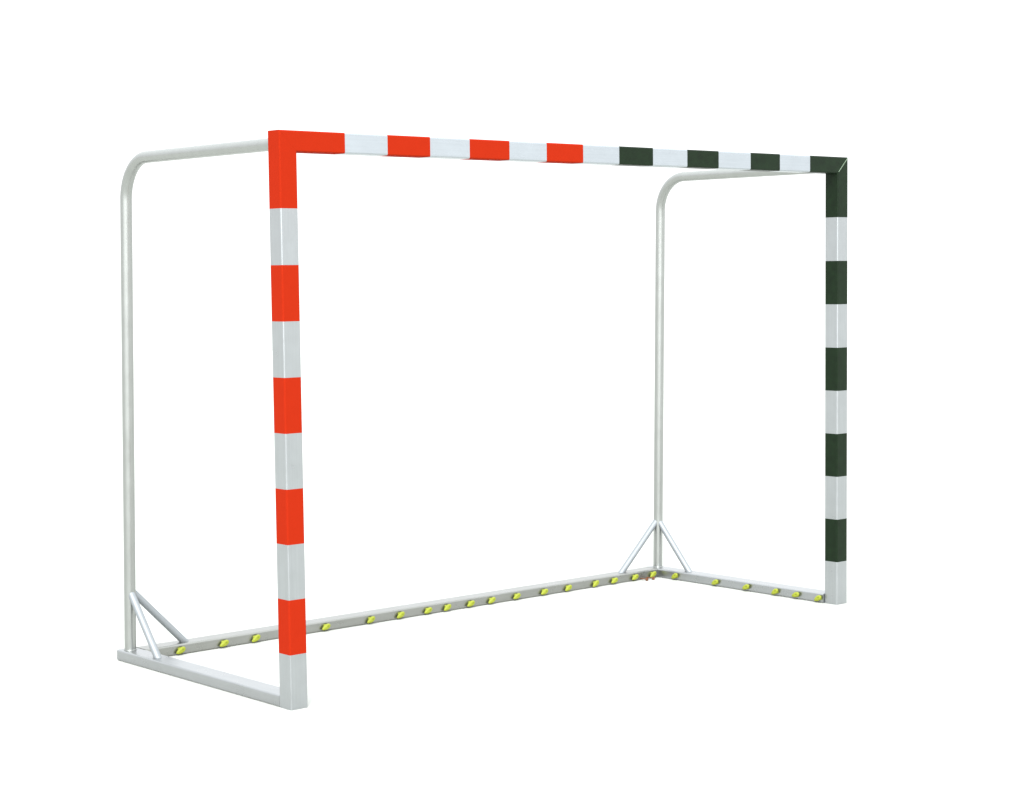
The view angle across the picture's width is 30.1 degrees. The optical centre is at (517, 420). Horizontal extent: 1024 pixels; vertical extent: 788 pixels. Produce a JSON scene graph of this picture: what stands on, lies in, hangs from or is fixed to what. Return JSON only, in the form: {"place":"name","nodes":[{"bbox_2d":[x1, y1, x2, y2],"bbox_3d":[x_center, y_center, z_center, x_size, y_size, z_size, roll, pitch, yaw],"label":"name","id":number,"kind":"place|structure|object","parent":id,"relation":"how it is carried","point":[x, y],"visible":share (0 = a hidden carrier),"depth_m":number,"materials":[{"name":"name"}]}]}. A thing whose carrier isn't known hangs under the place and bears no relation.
{"place":"outdoors","nodes":[
{"label":"outdoors","id":0,"kind":"place"},
{"bbox_2d":[0,278,1023,787],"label":"ground","id":1,"kind":"structure","parent":0,"point":[466,438],"depth_m":11.40,"materials":[{"name":"white"}]},
{"bbox_2d":[117,130,847,709],"bbox_3d":[-0.059,-0.116,8.282,3.150,2.075,1.247,-5,6,-41],"label":"handball goal","id":2,"kind":"object","parent":1,"relation":"on","point":[295,626],"visible":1,"depth_m":7.69,"materials":[{"name":"metal"}]},
{"bbox_2d":[0,0,1023,290],"label":"sky","id":3,"kind":"structure","parent":0,"point":[923,100],"materials":[{"name":"white"}]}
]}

